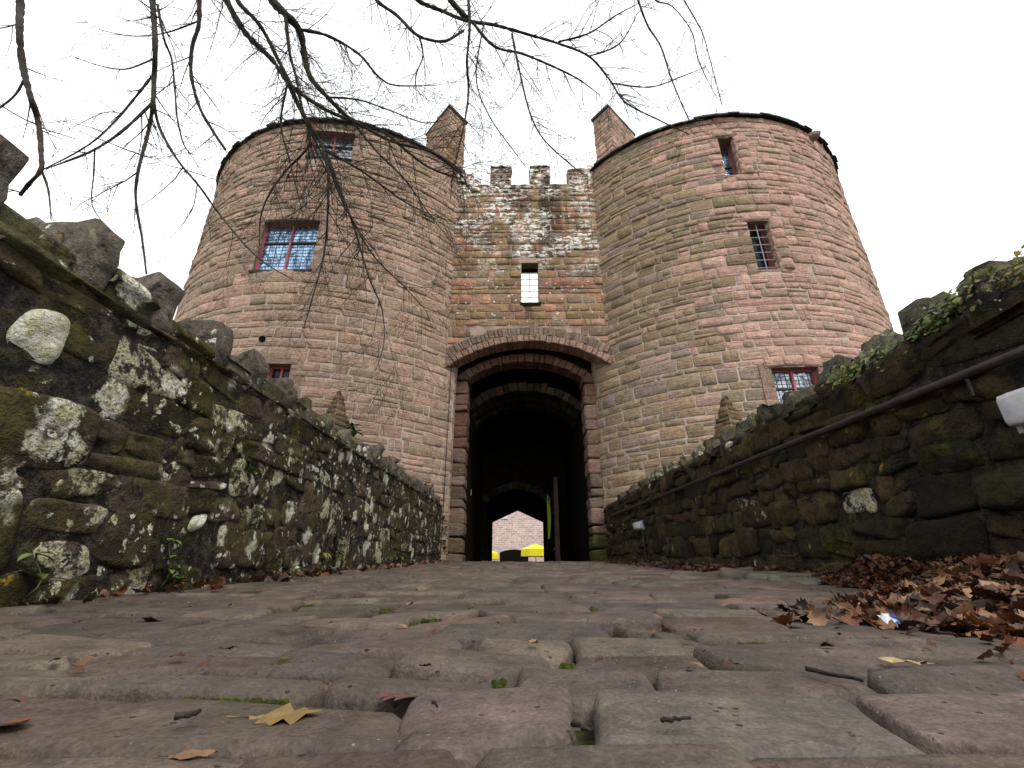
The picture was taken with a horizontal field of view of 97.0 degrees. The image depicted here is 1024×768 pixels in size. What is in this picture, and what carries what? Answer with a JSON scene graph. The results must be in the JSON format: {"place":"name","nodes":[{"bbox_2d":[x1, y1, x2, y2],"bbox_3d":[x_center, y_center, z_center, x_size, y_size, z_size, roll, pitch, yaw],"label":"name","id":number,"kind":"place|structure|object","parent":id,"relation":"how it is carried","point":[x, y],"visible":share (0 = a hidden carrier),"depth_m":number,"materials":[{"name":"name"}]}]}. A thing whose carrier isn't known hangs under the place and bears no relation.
{"place":"outdoors","nodes":[
{"label":"outdoors","id":0,"kind":"place"},
{"bbox_2d":[0,561,1023,767],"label":"road","id":1,"kind":"structure","parent":0,"point":[121,702],"depth_m":0.69,"materials":[{"name":"stone"}]},
{"bbox_2d":[0,716,33,723],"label":"fallen leaf","id":2,"kind":"object","parent":1,"relation":"on","point":[24,719],"visible":1,"depth_m":0.52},
{"bbox_2d":[17,552,68,596],"bbox_3d":[-1.718,0.683,1.627,0.102,0.151,0.183,0,-23,1],"label":"weed","id":3,"kind":"object","parent":1,"relation":"on","point":[40,575],"visible":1,"depth_m":1.64,"materials":[{"name":"green plant"}]},
{"bbox_2d":[73,665,86,672],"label":"fallen leaf","id":4,"kind":"object","parent":1,"relation":"on","point":[78,668],"visible":1,"depth_m":0.71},
{"bbox_2d":[69,657,92,670],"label":"fallen leaf","id":5,"kind":"object","parent":1,"relation":"on","point":[84,661],"visible":1,"depth_m":0.74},
{"bbox_2d":[83,592,96,602],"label":"fallen leaf","id":6,"kind":"object","parent":1,"relation":"on","point":[89,598],"visible":1,"depth_m":1.79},
{"bbox_2d":[143,617,164,620],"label":"fallen leaf","id":7,"kind":"object","parent":1,"relation":"on","point":[148,618],"visible":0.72,"depth_m":1.30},
{"bbox_2d":[153,538,185,585],"bbox_3d":[-1.706,0.896,2.265,0.133,0.237,0.129,-20,-30,39],"label":"weed","id":8,"kind":"object","parent":1,"relation":"on","point":[173,569],"visible":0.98,"depth_m":2.27,"materials":[{"name":"green plant"}]},
{"bbox_2d":[165,577,190,589],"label":"weed","id":9,"kind":"object","parent":1,"relation":"on","point":[177,580],"visible":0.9,"depth_m":2.28,"materials":[{"name":"green plant"}]},
{"bbox_2d":[153,749,217,759],"bbox_3d":[-0.306,0.350,0.426,0.049,0.004,0.024,20,-30,-40],"label":"fallen leaf","id":10,"kind":"object","parent":1,"relation":"on","point":[186,754],"visible":1,"depth_m":0.43,"materials":[{"name":"plant"}]},
{"bbox_2d":[174,708,201,720],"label":"fallen twig","id":11,"kind":"object","parent":1,"relation":"on","point":[182,715],"visible":1,"depth_m":0.49,"materials":[{"name":"wood"}]},
{"bbox_2d":[195,659,211,666],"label":"fallen leaf","id":12,"kind":"object","parent":1,"relation":"on","point":[205,662],"visible":1,"depth_m":0.74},
{"bbox_2d":[227,703,321,724],"bbox_3d":[-0.276,0.392,0.537,0.085,0.009,0.076,-11,-25,25],"label":"fallen leaf","id":13,"kind":"object","parent":1,"relation":"on","point":[288,714],"visible":1,"depth_m":0.53,"materials":[{"name":"plant"}]},
{"bbox_2d":[319,553,333,569],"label":"weed","id":14,"kind":"object","parent":1,"relation":"on","point":[325,555],"visible":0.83,"depth_m":4.11,"materials":[{"name":"green plant"}]},
{"bbox_2d":[377,690,416,701],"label":"fallen leaf","id":15,"kind":"object","parent":1,"relation":"on","point":[386,695],"visible":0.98,"depth_m":0.61,"materials":[{"name":"plant"}]},
{"bbox_2d":[54,604,767,704],"bbox_3d":[0.358,0.597,1.055,4.491,0.063,1.503,0,-23,1],"label":"moss","id":16,"kind":"object","parent":1,"relation":"on","point":[500,683],"visible":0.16,"depth_m":0.72,"materials":[{"name":"plant"}]},
{"bbox_2d":[17,547,1023,679],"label":"leaf litter","id":17,"kind":"object","parent":1,"relation":"on","point":[866,572],"visible":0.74,"depth_m":2.02,"materials":[{"name":"plant"}]},
{"bbox_2d":[852,608,866,616],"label":"fallen leaf","id":18,"kind":"object","parent":17,"relation":"on","point":[856,611],"visible":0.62,"depth_m":1.27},
{"bbox_2d":[866,595,885,602],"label":"fallen leaf","id":19,"kind":"object","parent":17,"relation":"on","point":[873,598],"visible":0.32,"depth_m":1.50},
{"bbox_2d":[880,585,893,595],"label":"fallen leaf","id":20,"kind":"object","parent":17,"relation":"on","point":[888,590],"visible":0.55,"depth_m":1.72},
{"bbox_2d":[889,592,903,605],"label":"fallen leaf","id":21,"kind":"object","parent":17,"relation":"on","point":[893,596],"visible":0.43,"depth_m":1.41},
{"bbox_2d":[904,578,916,588],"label":"fallen leaf","id":22,"kind":"object","parent":17,"relation":"on","point":[907,583],"visible":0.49,"depth_m":1.77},
{"bbox_2d":[904,593,927,604],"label":"fallen leaf","id":23,"kind":"object","parent":17,"relation":"on","point":[917,596],"visible":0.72,"depth_m":1.41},
{"bbox_2d":[915,582,930,596],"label":"fallen leaf","id":24,"kind":"object","parent":17,"relation":"on","point":[923,592],"visible":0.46,"depth_m":1.50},
{"bbox_2d":[927,585,942,593],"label":"fallen leaf","id":25,"kind":"object","parent":17,"relation":"on","point":[932,588],"visible":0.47,"depth_m":1.48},
{"bbox_2d":[929,575,945,586],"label":"fallen leaf","id":26,"kind":"object","parent":17,"relation":"on","point":[940,579],"visible":0.79,"depth_m":1.71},
{"bbox_2d":[926,592,953,599],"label":"fallen leaf","id":27,"kind":"object","parent":17,"relation":"on","point":[942,595],"visible":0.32,"depth_m":1.38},
{"bbox_2d":[930,611,960,631],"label":"fallen leaf","id":28,"kind":"object","parent":17,"relation":"on","point":[941,616],"visible":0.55,"depth_m":1.15,"materials":[{"name":"plant"}]},
{"bbox_2d":[933,589,965,599],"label":"fallen leaf","id":29,"kind":"object","parent":17,"relation":"on","point":[949,593],"visible":0.66,"depth_m":1.38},
{"bbox_2d":[940,601,959,612],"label":"fallen leaf","id":30,"kind":"object","parent":17,"relation":"on","point":[949,605],"visible":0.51,"depth_m":1.21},
{"bbox_2d":[951,595,975,605],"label":"fallen leaf","id":31,"kind":"object","parent":17,"relation":"on","point":[959,598],"visible":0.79,"depth_m":1.28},
{"bbox_2d":[957,600,973,611],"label":"fallen leaf","id":32,"kind":"object","parent":17,"relation":"on","point":[968,605],"visible":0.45,"depth_m":1.22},
{"bbox_2d":[963,585,972,597],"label":"fallen leaf","id":33,"kind":"object","parent":17,"relation":"on","point":[966,591],"visible":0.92,"depth_m":1.37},
{"bbox_2d":[963,578,985,585],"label":"fallen leaf","id":34,"kind":"object","parent":17,"relation":"on","point":[972,583],"visible":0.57,"depth_m":1.49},
{"bbox_2d":[968,565,983,577],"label":"fallen leaf","id":35,"kind":"object","parent":17,"relation":"on","point":[977,571],"visible":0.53,"depth_m":1.68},
{"bbox_2d":[969,586,996,599],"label":"fallen leaf","id":36,"kind":"object","parent":17,"relation":"on","point":[976,591],"visible":0.43,"depth_m":1.32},
{"bbox_2d":[975,590,997,599],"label":"fallen leaf","id":37,"kind":"object","parent":17,"relation":"on","point":[983,593],"visible":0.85,"depth_m":1.27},
{"bbox_2d":[979,562,993,571],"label":"fallen leaf","id":38,"kind":"object","parent":17,"relation":"on","point":[984,567],"visible":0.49,"depth_m":1.74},
{"bbox_2d":[976,552,997,564],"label":"fallen leaf","id":39,"kind":"object","parent":17,"relation":"on","point":[985,559],"visible":0.57,"depth_m":1.84,"materials":[{"name":"plant"}]},
{"bbox_2d":[978,579,1002,585],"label":"fallen leaf","id":40,"kind":"object","parent":17,"relation":"on","point":[982,582],"visible":0.32,"depth_m":1.43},
{"bbox_2d":[980,592,1011,603],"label":"fallen leaf","id":41,"kind":"object","parent":17,"relation":"on","point":[1001,596],"visible":0.87,"depth_m":1.25,"materials":[{"name":"plant"}]},
{"bbox_2d":[981,615,1010,627],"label":"fallen leaf","id":42,"kind":"object","parent":17,"relation":"on","point":[991,620],"visible":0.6,"depth_m":1.09,"materials":[{"name":"plant"}]},
{"bbox_2d":[983,583,1011,594],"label":"fallen leaf","id":43,"kind":"object","parent":17,"relation":"on","point":[992,586],"visible":0.38,"depth_m":1.38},
{"bbox_2d":[987,623,1014,637],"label":"fallen leaf","id":44,"kind":"object","parent":17,"relation":"on","point":[995,629],"visible":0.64,"depth_m":1.03,"materials":[{"name":"plant"}]},
{"bbox_2d":[994,607,1023,624],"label":"fallen leaf","id":45,"kind":"object","parent":17,"relation":"on","point":[1013,618],"visible":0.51,"depth_m":1.08,"materials":[{"name":"plant"}]},
{"bbox_2d":[996,582,1021,592],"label":"fallen leaf","id":46,"kind":"object","parent":17,"relation":"on","point":[1007,586],"visible":0.73,"depth_m":1.31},
{"bbox_2d":[995,576,1023,581],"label":"fallen leaf","id":47,"kind":"object","parent":17,"relation":"on","point":[1008,578],"visible":0.83,"depth_m":1.48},
{"bbox_2d":[1005,557,1021,574],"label":"fallen leaf","id":48,"kind":"object","parent":17,"relation":"on","point":[1010,566],"visible":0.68,"depth_m":1.67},
{"bbox_2d":[1007,597,1023,612],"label":"fallen leaf","id":49,"kind":"object","parent":17,"relation":"on","point":[1018,604],"visible":0.64,"depth_m":1.19,"materials":[{"name":"plant"}]},
{"bbox_2d":[1007,595,1023,605],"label":"fallen leaf","id":50,"kind":"object","parent":17,"relation":"on","point":[1014,598],"visible":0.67,"depth_m":1.22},
{"bbox_2d":[1008,570,1023,577],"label":"fallen leaf","id":51,"kind":"object","parent":17,"relation":"on","point":[1015,573],"visible":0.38,"depth_m":1.59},
{"bbox_2d":[1008,589,1023,596],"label":"fallen leaf","id":52,"kind":"object","parent":17,"relation":"on","point":[1016,592],"visible":0.47,"depth_m":1.25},
{"bbox_2d":[570,719,590,731],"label":"fallen twig","id":53,"kind":"object","parent":1,"relation":"on","point":[582,726],"visible":1,"depth_m":0.46,"materials":[{"name":"wood"}]},
{"bbox_2d":[660,716,690,722],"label":"fallen twig","id":54,"kind":"object","parent":1,"relation":"on","point":[663,719],"visible":1,"depth_m":0.47,"materials":[{"name":"wood"}]},
{"bbox_2d":[750,607,770,616],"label":"fallen leaf","id":55,"kind":"object","parent":1,"relation":"on","point":[762,613],"visible":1,"depth_m":1.36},
{"bbox_2d":[704,567,822,584],"bbox_3d":[1.930,1.499,3.500,0.419,0.172,1.661,0,-23,1],"label":"kerb strip","id":56,"kind":"object","parent":1,"relation":"on","point":[749,573],"visible":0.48,"depth_m":3.24,"materials":[{"name":"stone"}]},
{"bbox_2d":[751,761,780,767],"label":"fallen leaf","id":57,"kind":"object","parent":1,"relation":"on","point":[766,766],"visible":1,"depth_m":0.41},
{"bbox_2d":[771,611,800,625],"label":"fallen leaf","id":58,"kind":"object","parent":1,"relation":"on","point":[787,617],"visible":0.94,"depth_m":1.23,"materials":[{"name":"plant"}]},
{"bbox_2d":[777,605,794,610],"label":"fallen leaf","id":59,"kind":"object","parent":1,"relation":"on","point":[783,608],"visible":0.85,"depth_m":1.48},
{"bbox_2d":[807,605,827,625],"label":"fallen leaf","id":60,"kind":"object","parent":1,"relation":"on","point":[817,616],"visible":0.92,"depth_m":1.25,"materials":[{"name":"plant"}]},
{"bbox_2d":[805,666,863,681],"bbox_3d":[0.460,0.415,0.649,0.008,0.009,0.077,12,-25,-26],"label":"fallen twig","id":61,"kind":"object","parent":1,"relation":"on","point":[820,671],"visible":1,"depth_m":0.65,"materials":[{"name":"wood"}]},
{"bbox_2d":[834,606,848,615],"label":"fallen leaf","id":62,"kind":"object","parent":1,"relation":"on","point":[840,613],"visible":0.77,"depth_m":1.36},
{"bbox_2d":[878,612,902,627],"bbox_3d":[0.769,0.480,0.921,0.032,0.029,0.027,0,-23,1],"label":"paper scrap","id":63,"kind":"object","parent":1,"relation":"on","point":[886,618],"visible":1,"depth_m":0.92,"materials":[{"name":"paper"}]},
{"bbox_2d":[886,620,920,629],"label":"fallen leaf","id":64,"kind":"object","parent":1,"relation":"on","point":[906,623],"visible":0.92,"depth_m":1.14,"materials":[{"name":"plant"}]},
{"bbox_2d":[878,657,940,664],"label":"fallen leaf","id":65,"kind":"object","parent":1,"relation":"on","point":[892,659],"visible":1,"depth_m":0.80,"materials":[{"name":"plant"}]},
{"bbox_2d":[911,607,938,631],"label":"fallen leaf","id":66,"kind":"object","parent":1,"relation":"on","point":[916,613],"visible":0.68,"depth_m":1.16,"materials":[{"name":"plant"}]},
{"bbox_2d":[918,613,931,631],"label":"fallen leaf","id":67,"kind":"object","parent":1,"relation":"on","point":[921,627],"visible":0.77,"depth_m":1.13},
{"bbox_2d":[915,617,944,626],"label":"fallen leaf","id":68,"kind":"object","parent":1,"relation":"on","point":[931,623],"visible":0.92,"depth_m":1.13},
{"bbox_2d":[926,638,936,647],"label":"fallen leaf","id":69,"kind":"object","parent":1,"relation":"on","point":[929,642],"visible":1,"depth_m":0.91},
{"bbox_2d":[929,615,948,631],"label":"fallen leaf","id":70,"kind":"object","parent":1,"relation":"on","point":[943,621],"visible":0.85,"depth_m":1.10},
{"bbox_2d":[926,625,951,629],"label":"fallen leaf","id":71,"kind":"object","parent":1,"relation":"on","point":[943,627],"visible":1,"depth_m":1.09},
{"bbox_2d":[945,607,962,621],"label":"fallen leaf","id":72,"kind":"object","parent":1,"relation":"on","point":[949,612],"visible":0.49,"depth_m":1.15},
{"bbox_2d":[934,624,975,632],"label":"fallen leaf","id":73,"kind":"object","parent":1,"relation":"on","point":[957,629],"visible":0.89,"depth_m":1.08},
{"bbox_2d":[953,604,968,616],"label":"fallen leaf","id":74,"kind":"object","parent":1,"relation":"on","point":[962,609],"visible":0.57,"depth_m":1.16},
{"bbox_2d":[974,649,993,659],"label":"fallen leaf","id":75,"kind":"object","parent":1,"relation":"on","point":[987,653],"visible":1,"depth_m":0.81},
{"bbox_2d":[979,632,994,641],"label":"fallen leaf","id":76,"kind":"object","parent":1,"relation":"on","point":[985,637],"visible":1,"depth_m":0.93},
{"bbox_2d":[993,632,1017,651],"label":"fallen leaf","id":77,"kind":"object","parent":1,"relation":"on","point":[1009,640],"visible":1,"depth_m":0.89,"materials":[{"name":"plant"}]},
{"label":"fallen leaf","id":78,"kind":"object","parent":1,"relation":"on","visible":0},
{"bbox_2d":[926,593,944,608],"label":"fallen leaf","id":79,"kind":"object","parent":78,"relation":"on","point":[934,600],"visible":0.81,"depth_m":1.33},
{"bbox_2d":[0,0,1023,333],"label":"sky","id":80,"kind":"structure","parent":0,"point":[919,104],"materials":[{"name":"white"}]},
{"bbox_2d":[492,511,543,561],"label":"courtyard wall","id":81,"kind":"structure","parent":0,"point":[516,529],"depth_m":38.10,"materials":[{"name":"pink brick"}]},
{"bbox_2d":[493,536,542,549],"bbox_3d":[0.347,9.903,28.376,3.574,1.014,0.027,0,-23,1],"label":"bunting","id":82,"kind":"object","parent":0,"point":[517,546],"visible":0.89,"depth_m":28.26,"materials":[{"name":"fabric"}]},
{"label":"fallen leaf","id":83,"kind":"object","parent":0,"visible":0},
{"bbox_2d":[1013,551,1023,559],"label":"fallen leaf","id":84,"kind":"object","parent":83,"relation":"on","point":[1020,554],"visible":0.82,"depth_m":1.78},
{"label":"courtyard","id":85,"kind":"structure","parent":0,"visible":0},
{"bbox_2d":[492,551,498,558],"bbox_3d":[-1.601,11.537,29.883,1.414,1.226,1.414,0,-23,1],"label":"parasol","id":86,"kind":"object","parent":85,"relation":"on","point":[495,555],"visible":0.16,"depth_m":29.53,"materials":[{"name":"fabric"}]},
{"bbox_2d":[500,549,527,561],"bbox_3d":[0.168,13.744,35.440,2.188,1.409,2.000,0,-23,1],"label":"dark shelter","id":87,"kind":"object","parent":85,"relation":"on","point":[511,555],"visible":0.62,"depth_m":34.59,"materials":[{"name":"black"}]},
{"bbox_2d":[444,159,611,561],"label":"gate wall","id":88,"kind":"structure","parent":85,"relation":"on","point":[526,431],"depth_m":13.35,"materials":[{"name":"stone"}]},
{"bbox_2d":[552,477,559,560],"bbox_3d":[1.521,4.828,15.896,0.160,2.891,1.100,0,-23,1],"label":"open door","id":89,"kind":"structure","parent":88,"relation":"attached to","point":[555,514],"depth_m":15.54,"materials":[{"name":"wood"}]},
{"bbox_2d":[521,544,543,560],"bbox_3d":[1.522,11.016,28.974,1.885,1.491,1.885,0,-23,1],"label":"parasol","id":90,"kind":"object","parent":85,"relation":"on","point":[535,550],"visible":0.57,"depth_m":28.33,"materials":[{"name":"fabric"}]},
{"bbox_2d":[546,492,550,557],"bbox_3d":[1.215,4.726,14.896,0.146,2.313,0.076,0,-23,1],"label":"feather flag","id":91,"kind":"object","parent":85,"relation":"on","point":[548,512],"visible":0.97,"depth_m":15.04,"materials":[{"name":"fabric"}]},
{"label":"ground","id":92,"kind":"structure","parent":0,"visible":0},
{"bbox_2d":[0,134,442,607],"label":"parapet wall","id":93,"kind":"structure","parent":92,"relation":"on","point":[139,425],"depth_m":2.18,"materials":[{"name":"stone"}]},
{"bbox_2d":[246,461,260,476],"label":"weed","id":94,"kind":"object","parent":93,"relation":"attached to","point":[250,463],"visible":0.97,"depth_m":3.01,"materials":[{"name":"green plant"}]},
{"bbox_2d":[333,535,346,562],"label":"weed","id":95,"kind":"object","parent":93,"relation":"attached to","point":[339,552],"visible":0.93,"depth_m":4.42,"materials":[{"name":"green plant"}]},
{"bbox_2d":[345,423,362,437],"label":"weed","id":96,"kind":"object","parent":93,"relation":"on","point":[353,431],"visible":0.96,"depth_m":5.25,"materials":[{"name":"green plant"}]},
{"bbox_2d":[174,116,464,561],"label":"round tower","id":97,"kind":"structure","parent":92,"relation":"on","point":[422,452],"depth_m":11.42,"materials":[{"name":"stone"}]},
{"bbox_2d":[265,358,303,392],"bbox_3d":[-5.203,0.102,10.077,0.997,1.304,0.374,2,-23,-4],"label":"window","id":98,"kind":"structure","parent":97,"relation":"in","point":[279,368],"depth_m":10.15,"materials":[{"name":"stone"}]},
{"bbox_2d":[241,217,330,275],"bbox_3d":[-5.682,-3.460,11.554,1.961,1.762,0.357,-1,-23,1],"label":"window","id":99,"kind":"structure","parent":97,"relation":"in","point":[276,252],"depth_m":11.56,"materials":[{"name":"glass"}]},
{"bbox_2d":[298,127,364,163],"bbox_3d":[-5.091,-6.699,12.910,1.663,1.243,0.376,2,-23,-5],"label":"window","id":100,"kind":"structure","parent":97,"relation":"in","point":[347,148],"depth_m":12.97,"materials":[{"name":"stone"}]},
{"bbox_2d":[425,103,467,168],"bbox_3d":[-2.388,-7.513,15.714,0.892,3.902,1.703,19,-29,-38],"label":"chimney turret","id":101,"kind":"object","parent":97,"relation":"on","point":[438,132],"visible":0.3,"depth_m":15.57,"materials":[{"name":"stone"}]},
{"bbox_2d":[0,0,758,444],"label":"bare tree","id":102,"kind":"object","parent":92,"relation":"on","point":[300,90],"visible":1,"depth_m":7.64,"materials":[{"name":"brown plant"}]},
{"bbox_2d":[585,111,894,548],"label":"round tower","id":103,"kind":"structure","parent":92,"relation":"on","point":[739,279],"depth_m":11.38,"materials":[{"name":"stone"}]},
{"bbox_2d":[591,104,635,158],"bbox_3d":[3.682,-7.530,15.665,1.762,3.907,0.765,20,-30,-39],"label":"chimney turret","id":104,"kind":"object","parent":103,"relation":"on","point":[617,130],"visible":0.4,"depth_m":15.58,"materials":[{"name":"stone"}]},
{"bbox_2d":[708,133,755,179],"bbox_3d":[6.031,-6.153,12.542,1.040,1.622,0.574,-2,-23,6],"label":"window","id":105,"kind":"structure","parent":103,"relation":"in","point":[727,147],"depth_m":12.46,"materials":[{"name":"stone"}]},
{"bbox_2d":[736,218,794,273],"bbox_3d":[6.285,-3.363,11.364,1.161,1.695,0.575,-1,-23,3],"label":"window","id":106,"kind":"structure","parent":103,"relation":"in","point":[765,251],"depth_m":11.30,"materials":[{"name":"stone"}]},
{"bbox_2d":[757,361,822,405],"bbox_3d":[6.194,0.218,9.850,1.495,1.379,0.355,-1,-23,3],"label":"window","id":107,"kind":"structure","parent":103,"relation":"in","point":[785,379],"depth_m":9.95,"materials":[{"name":"glass"}]},
{"bbox_2d":[603,256,1023,571],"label":"parapet wall","id":108,"kind":"structure","parent":92,"relation":"on","point":[935,475],"depth_m":2.66,"materials":[{"name":"stone"}]},
{"bbox_2d":[633,520,646,559],"bbox_3d":[2.130,2.641,7.519,0.100,0.690,0.364,0,-23,1],"label":"bulkhead lamp","id":109,"kind":"object","parent":108,"relation":"attached to","point":[638,526],"visible":0.95,"depth_m":7.46,"materials":[{"name":"plastic"}]},
{"bbox_2d":[609,345,1023,521],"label":"handrail","id":110,"kind":"object","parent":108,"relation":"attached to","point":[988,365],"visible":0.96,"depth_m":2.47,"materials":[{"name":"metal"}]},
{"bbox_2d":[817,332,920,398],"bbox_3d":[2.125,-0.085,2.706,0.261,0.261,0.826,0,-23,1],"label":"ivy","id":111,"kind":"object","parent":108,"relation":"attached to","point":[855,366],"visible":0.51,"depth_m":2.71,"materials":[{"name":"green plant"}]},
{"bbox_2d":[889,266,1009,348],"bbox_3d":[2.123,-0.314,2.230,0.269,0.226,0.701,0,-23,1],"label":"ivy","id":112,"kind":"object","parent":108,"relation":"attached to","point":[950,312],"visible":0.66,"depth_m":2.17,"materials":[{"name":"green plant"}]},
{"bbox_2d":[974,244,1023,293],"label":"ivy","id":113,"kind":"object","parent":108,"relation":"attached to","point":[1017,273],"visible":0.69,"depth_m":1.93,"materials":[{"name":"green plant"}]},
{"bbox_2d":[996,387,1023,433],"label":"bulkhead lamp","id":114,"kind":"object","parent":108,"relation":"attached to","point":[1010,404],"visible":1,"depth_m":1.81,"materials":[{"name":"plastic"}]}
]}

